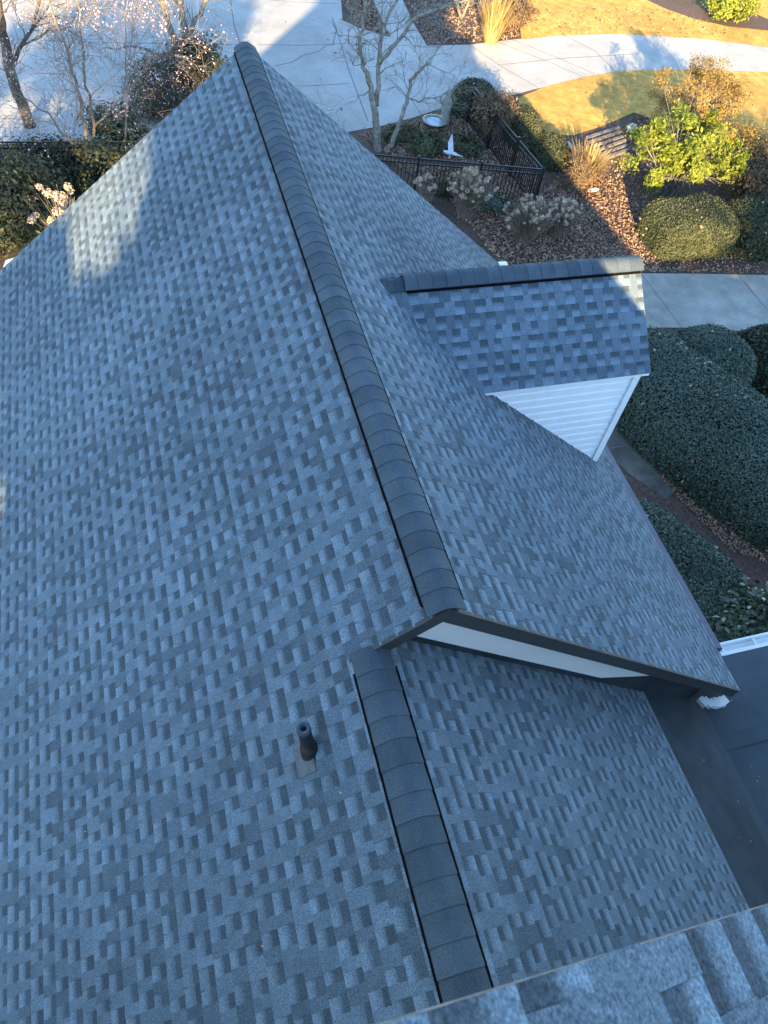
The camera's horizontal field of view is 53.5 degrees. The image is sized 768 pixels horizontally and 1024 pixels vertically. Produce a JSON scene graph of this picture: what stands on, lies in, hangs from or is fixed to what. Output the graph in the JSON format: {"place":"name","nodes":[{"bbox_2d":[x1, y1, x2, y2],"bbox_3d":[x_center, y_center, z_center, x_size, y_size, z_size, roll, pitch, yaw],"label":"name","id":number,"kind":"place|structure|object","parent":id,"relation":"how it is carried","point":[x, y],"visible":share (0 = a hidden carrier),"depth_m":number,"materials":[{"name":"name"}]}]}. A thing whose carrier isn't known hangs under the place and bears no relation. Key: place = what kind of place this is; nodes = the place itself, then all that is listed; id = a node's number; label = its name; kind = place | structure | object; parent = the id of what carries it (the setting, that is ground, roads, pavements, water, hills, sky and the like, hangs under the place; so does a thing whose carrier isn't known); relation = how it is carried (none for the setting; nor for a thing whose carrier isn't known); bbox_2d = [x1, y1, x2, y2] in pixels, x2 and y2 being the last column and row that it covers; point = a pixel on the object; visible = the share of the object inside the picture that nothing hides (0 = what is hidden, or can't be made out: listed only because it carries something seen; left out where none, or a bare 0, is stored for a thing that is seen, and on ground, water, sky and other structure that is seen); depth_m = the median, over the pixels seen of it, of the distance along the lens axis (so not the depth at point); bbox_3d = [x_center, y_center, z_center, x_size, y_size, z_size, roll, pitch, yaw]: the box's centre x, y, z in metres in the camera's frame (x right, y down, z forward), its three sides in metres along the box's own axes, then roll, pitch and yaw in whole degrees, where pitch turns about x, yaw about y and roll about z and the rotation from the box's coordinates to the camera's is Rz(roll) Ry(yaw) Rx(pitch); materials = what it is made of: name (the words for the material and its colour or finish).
{"place":"outdoors","nodes":[
{"label":"outdoors","id":0,"kind":"place"},
{"bbox_2d":[0,0,767,143],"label":"driveway","id":1,"kind":"structure","parent":0,"point":[295,51],"depth_m":27.81,"materials":[{"name":"concrete"}]},
{"bbox_2d":[20,5,762,120],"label":"fallen leaves","id":2,"kind":"object","parent":1,"relation":"on","point":[551,27],"visible":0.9,"depth_m":32.34,"materials":[{"name":"brown plant"}]},
{"bbox_2d":[0,0,767,627],"bbox_3d":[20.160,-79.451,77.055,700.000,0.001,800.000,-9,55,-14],"label":"ground","id":3,"kind":"structure","parent":0,"point":[754,568],"depth_m":23.56,"materials":[{"name":"brown soil"}]},
{"bbox_2d":[0,134,83,257],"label":"evergreen shrub","id":4,"kind":"object","parent":3,"relation":"on","point":[16,212],"visible":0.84,"depth_m":18.48,"materials":[{"name":"green plant"}]},
{"bbox_2d":[24,182,74,228],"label":"hydrangea","id":5,"kind":"object","parent":3,"relation":"on","point":[64,204],"visible":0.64,"depth_m":18.03,"materials":[{"name":"white plant"}]},
{"bbox_2d":[0,124,99,192],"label":"evergreen shrub","id":6,"kind":"object","parent":3,"relation":"on","point":[51,152],"visible":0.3,"depth_m":20.32,"materials":[{"name":"green plant"}]},
{"bbox_2d":[0,0,129,128],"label":"bare tree","id":7,"kind":"object","parent":3,"relation":"on","point":[6,41],"visible":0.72,"depth_m":21.33,"materials":[{"name":"brown plant"}]},
{"bbox_2d":[0,138,138,179],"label":"metal fence","id":8,"kind":"object","parent":3,"relation":"on","point":[39,147],"visible":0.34,"depth_m":20.28,"materials":[{"name":"black metal"}]},
{"bbox_2d":[49,130,145,199],"bbox_3d":[-7.185,-9.231,20.515,3.550,1.661,2.486,-9,55,-14],"label":"evergreen shrub","id":9,"kind":"object","parent":3,"relation":"on","point":[89,182],"visible":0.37,"depth_m":20.16,"materials":[{"name":"green plant"}]},
{"bbox_2d":[77,96,151,152],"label":"rhododendron","id":10,"kind":"object","parent":3,"relation":"on","point":[108,129],"visible":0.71,"depth_m":21.46,"materials":[{"name":"green plant"}]},
{"bbox_2d":[0,0,236,177],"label":"cherry tree","id":11,"kind":"object","parent":3,"relation":"on","point":[80,100],"visible":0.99,"depth_m":18.94,"materials":[{"name":"brown plant"}]},
{"bbox_2d":[25,0,266,119],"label":"bare tree","id":12,"kind":"object","parent":3,"relation":"on","point":[184,21],"visible":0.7,"depth_m":24.11,"materials":[{"name":"brown plant"}]},
{"bbox_2d":[117,48,208,125],"bbox_3d":[-6.643,-13.155,23.362,3.088,1.889,2.635,-9,55,-14],"label":"rounded shrub","id":13,"kind":"object","parent":3,"relation":"on","point":[164,96],"visible":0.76,"depth_m":22.95,"materials":[{"name":"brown plant"}]},
{"bbox_2d":[151,27,228,98],"bbox_3d":[-6.061,-14.126,24.033,2.730,2.001,2.192,-9,55,-14],"label":"evergreen shrub","id":14,"kind":"object","parent":3,"relation":"on","point":[207,55],"visible":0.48,"depth_m":23.57,"materials":[{"name":"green plant"}]},
{"bbox_2d":[0,41,767,1023],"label":"house","id":15,"kind":"structure","parent":3,"relation":"on","point":[434,607],"depth_m":6.59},
{"bbox_2d":[380,123,426,144],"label":"groundcover","id":16,"kind":"object","parent":3,"relation":"on","point":[405,132],"visible":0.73,"depth_m":24.39,"materials":[{"name":"green plant"}]},
{"bbox_2d":[304,0,526,152],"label":"bare tree","id":17,"kind":"object","parent":3,"relation":"on","point":[373,97],"visible":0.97,"depth_m":21.85,"materials":[{"name":"grey plant"}]},
{"bbox_2d":[406,138,443,158],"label":"groundcover","id":18,"kind":"object","parent":3,"relation":"on","point":[427,149],"visible":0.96,"depth_m":23.96,"materials":[{"name":"green plant"}]},
{"bbox_2d":[405,127,445,150],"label":"groundcover","id":19,"kind":"object","parent":3,"relation":"on","point":[429,135],"visible":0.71,"depth_m":24.36,"materials":[{"name":"green plant"}]},
{"bbox_2d":[413,172,439,204],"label":"hydrangea","id":20,"kind":"object","parent":3,"relation":"on","point":[422,178],"visible":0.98,"depth_m":21.92,"materials":[{"name":"beige plant"}]},
{"bbox_2d":[343,0,524,43],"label":"bark chips","id":21,"kind":"object","parent":3,"relation":"on","point":[411,6],"visible":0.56,"depth_m":30.22,"materials":[{"name":"brown wood"}]},
{"bbox_2d":[440,0,485,19],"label":"tree","id":22,"kind":"object","parent":21,"relation":"on","point":[464,12],"visible":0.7,"depth_m":29.12,"materials":[{"name":"brown plant"}]},
{"bbox_2d":[423,114,446,128],"bbox_3d":[1.673,-12.905,25.267,0.820,0.200,0.820,-9,55,-14],"label":"birdbath","id":23,"kind":"object","parent":3,"relation":"on","point":[435,124],"visible":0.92,"depth_m":25.21,"materials":[{"name":"stone"}]},
{"bbox_2d":[429,177,459,199],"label":"groundcover","id":24,"kind":"object","parent":3,"relation":"on","point":[443,189],"visible":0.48,"depth_m":22.82,"materials":[{"name":"green plant"}]},
{"bbox_2d":[439,89,451,126],"bbox_3d":[2.028,-13.329,25.046,0.412,1.130,0.355,20,54,7],"label":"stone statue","id":25,"kind":"object","parent":3,"relation":"on","point":[447,109],"visible":0.66,"depth_m":24.92,"materials":[{"name":"grey stone"}]},
{"bbox_2d":[360,110,543,206],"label":"fallen leaves","id":26,"kind":"object","parent":3,"relation":"on","point":[403,151],"visible":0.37,"depth_m":24.22,"materials":[{"name":"brown plant"}]},
{"bbox_2d":[443,135,462,157],"bbox_3d":[2.164,-11.375,23.847,0.565,0.770,0.396,-9,55,-14],"label":"bird statue","id":27,"kind":"object","parent":3,"relation":"on","point":[449,152],"visible":1,"depth_m":23.93,"materials":[{"name":"white stone"}]},
{"bbox_2d":[374,83,545,202],"bbox_3d":[1.363,-11.204,23.304,5.436,1.282,5.081,-9,55,-14],"label":"metal fence","id":28,"kind":"object","parent":3,"relation":"on","point":[517,147],"visible":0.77,"depth_m":22.71,"materials":[{"name":"black metal"}]},
{"bbox_2d":[442,130,485,158],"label":"groundcover","id":29,"kind":"object","parent":3,"relation":"on","point":[472,149],"visible":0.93,"depth_m":24.34,"materials":[{"name":"green plant"}]},
{"bbox_2d":[446,166,498,220],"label":"hydrangea","id":30,"kind":"object","parent":3,"relation":"on","point":[469,202],"visible":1,"depth_m":21.60,"materials":[{"name":"beige plant"}]},
{"bbox_2d":[450,77,497,121],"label":"boxwood","id":31,"kind":"object","parent":3,"relation":"on","point":[463,98],"visible":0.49,"depth_m":25.55,"materials":[{"name":"green plant"}]},
{"bbox_2d":[470,83,523,142],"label":"bush","id":32,"kind":"object","parent":3,"relation":"on","point":[506,114],"visible":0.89,"depth_m":24.11,"materials":[{"name":"green plant"}]},
{"bbox_2d":[478,191,515,214],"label":"groundcover","id":33,"kind":"object","parent":3,"relation":"on","point":[496,204],"visible":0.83,"depth_m":22.52,"materials":[{"name":"green plant"}]},
{"bbox_2d":[475,0,519,44],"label":"straw grass","id":34,"kind":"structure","parent":3,"relation":"on","point":[493,24],"depth_m":28.91,"materials":[{"name":"yellow plant"}]},
{"bbox_2d":[491,0,540,31],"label":"rust shrub","id":35,"kind":"object","parent":3,"relation":"on","point":[529,9],"visible":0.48,"depth_m":29.96,"materials":[{"name":"brown plant"}]},
{"bbox_2d":[500,193,559,244],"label":"hydrangea","id":36,"kind":"object","parent":3,"relation":"on","point":[526,228],"visible":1,"depth_m":21.31,"materials":[{"name":"beige plant"}]},
{"bbox_2d":[501,102,572,171],"bbox_3d":[5.013,-12.501,24.999,1.978,0.933,3.671,-9,55,-14],"label":"hedge","id":37,"kind":"object","parent":3,"relation":"on","point":[548,149],"visible":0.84,"depth_m":24.67,"materials":[{"name":"green plant"}]},
{"bbox_2d":[542,196,585,240],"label":"hydrangea","id":38,"kind":"object","parent":3,"relation":"on","point":[567,214],"visible":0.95,"depth_m":21.63,"materials":[{"name":"beige plant"}]},
{"bbox_2d":[556,141,609,194],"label":"ornamental grass","id":39,"kind":"object","parent":3,"relation":"on","point":[578,182],"visible":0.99,"depth_m":23.39,"materials":[{"name":"beige plant"}]},
{"bbox_2d":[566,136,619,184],"bbox_3d":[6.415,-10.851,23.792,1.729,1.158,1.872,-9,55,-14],"label":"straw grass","id":40,"kind":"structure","parent":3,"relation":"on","point":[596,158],"depth_m":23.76,"materials":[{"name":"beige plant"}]},
{"bbox_2d":[588,188,597,191],"bbox_3d":[6.582,-10.153,23.968,0.413,0.087,0.166,-9,55,-14],"label":"rock","id":41,"kind":"object","parent":3,"relation":"on","point":[594,189],"visible":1,"depth_m":23.94,"materials":[{"name":"stone"}]},
{"bbox_2d":[586,126,629,160],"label":"timber steps","id":42,"kind":"structure","parent":3,"relation":"on","point":[613,141],"depth_m":25.83,"materials":[{"name":"brown wood"}]},
{"bbox_2d":[449,112,767,271],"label":"fallen leaves","id":43,"kind":"object","parent":3,"relation":"on","point":[595,208],"visible":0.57,"depth_m":22.54,"materials":[{"name":"brown plant"}]},
{"bbox_2d":[627,123,636,130],"bbox_3d":[8.684,-13.483,26.616,0.420,0.240,0.277,-24,60,-23],"label":"rock","id":44,"kind":"object","parent":3,"relation":"on","point":[631,125],"visible":0.7,"depth_m":26.54,"materials":[{"name":"stone"}]},
{"bbox_2d":[614,86,752,197],"bbox_3d":[9.048,-10.966,23.124,3.829,2.961,3.462,-9,55,-14],"label":"broadleaf shrub","id":45,"kind":"object","parent":3,"relation":"on","point":[693,158],"visible":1,"depth_m":22.77,"materials":[{"name":"green plant"}]},
{"bbox_2d":[635,193,740,261],"bbox_3d":[9.003,-8.447,22.337,2.775,1.244,2.043,-9,55,-14],"label":"boxwood","id":46,"kind":"object","parent":3,"relation":"on","point":[698,226],"visible":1,"depth_m":21.90,"materials":[{"name":"green plant"}]},
{"bbox_2d":[615,322,767,552],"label":"hedge","id":47,"kind":"object","parent":3,"relation":"on","point":[692,420],"visible":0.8,"depth_m":16.81,"materials":[{"name":"green plant"}]},
{"bbox_2d":[636,496,750,638],"bbox_3d":[5.548,1.109,14.836,2.986,1.202,4.366,-9,55,-14],"label":"hedge","id":48,"kind":"object","parent":3,"relation":"on","point":[708,572],"visible":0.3,"depth_m":14.40,"materials":[{"name":"green plant"}]},
{"bbox_2d":[630,266,767,562],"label":"fallen leaves","id":49,"kind":"object","parent":3,"relation":"on","point":[732,542],"visible":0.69,"depth_m":16.40,"materials":[{"name":"brown plant"}]},
{"bbox_2d":[642,49,756,148],"bbox_3d":[10.534,-13.492,25.348,3.612,3.435,3.859,-9,55,-14],"label":"golden shrub","id":50,"kind":"object","parent":3,"relation":"on","point":[703,80],"visible":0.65,"depth_m":24.99,"materials":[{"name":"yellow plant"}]},
{"bbox_2d":[691,0,765,23],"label":"rounded shrub","id":51,"kind":"object","parent":3,"relation":"on","point":[746,7],"visible":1,"depth_m":33.33,"materials":[{"name":"yellow plant"}]},
{"bbox_2d":[710,575,767,645],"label":"camellia","id":52,"kind":"object","parent":3,"relation":"on","point":[730,632],"visible":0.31,"depth_m":13.31,"materials":[{"name":"green plant"}]},
{"bbox_2d":[710,111,767,176],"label":"golden shrub","id":53,"kind":"object","parent":3,"relation":"on","point":[749,136],"visible":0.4,"depth_m":24.61,"materials":[{"name":"plant"}]},
{"bbox_2d":[711,143,767,200],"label":"rust shrub","id":54,"kind":"object","parent":3,"relation":"on","point":[756,179],"visible":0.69,"depth_m":23.50,"materials":[{"name":"brown plant"}]},
{"bbox_2d":[725,193,767,261],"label":"boxwood","id":55,"kind":"object","parent":3,"relation":"on","point":[751,212],"visible":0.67,"depth_m":22.33,"materials":[{"name":"green plant"}]},
{"bbox_2d":[737,323,767,398],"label":"hedge","id":56,"kind":"object","parent":3,"relation":"on","point":[756,337],"visible":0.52,"depth_m":18.86,"materials":[{"name":"green plant"}]},
{"bbox_2d":[517,70,767,147],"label":"lawn","id":57,"kind":"structure","parent":0,"point":[577,106],"depth_m":28.06,"materials":[{"name":"yellow plant"}]},
{"bbox_2d":[606,428,678,498],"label":"path","id":58,"kind":"structure","parent":0,"point":[630,460],"depth_m":17.17,"materials":[{"name":"concrete"}]},
{"bbox_2d":[520,0,767,46],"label":"lawn","id":59,"kind":"structure","parent":0,"point":[639,26],"depth_m":32.58,"materials":[{"name":"yellow plant"}]},
{"bbox_2d":[611,273,767,447],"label":"path","id":60,"kind":"structure","parent":0,"point":[735,302],"depth_m":21.19,"materials":[{"name":"concrete"}]},
{"bbox_2d":[721,0,767,18],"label":"lawn","id":61,"kind":"structure","parent":0,"point":[764,12],"depth_m":35.09,"materials":[{"name":"yellow plant"}]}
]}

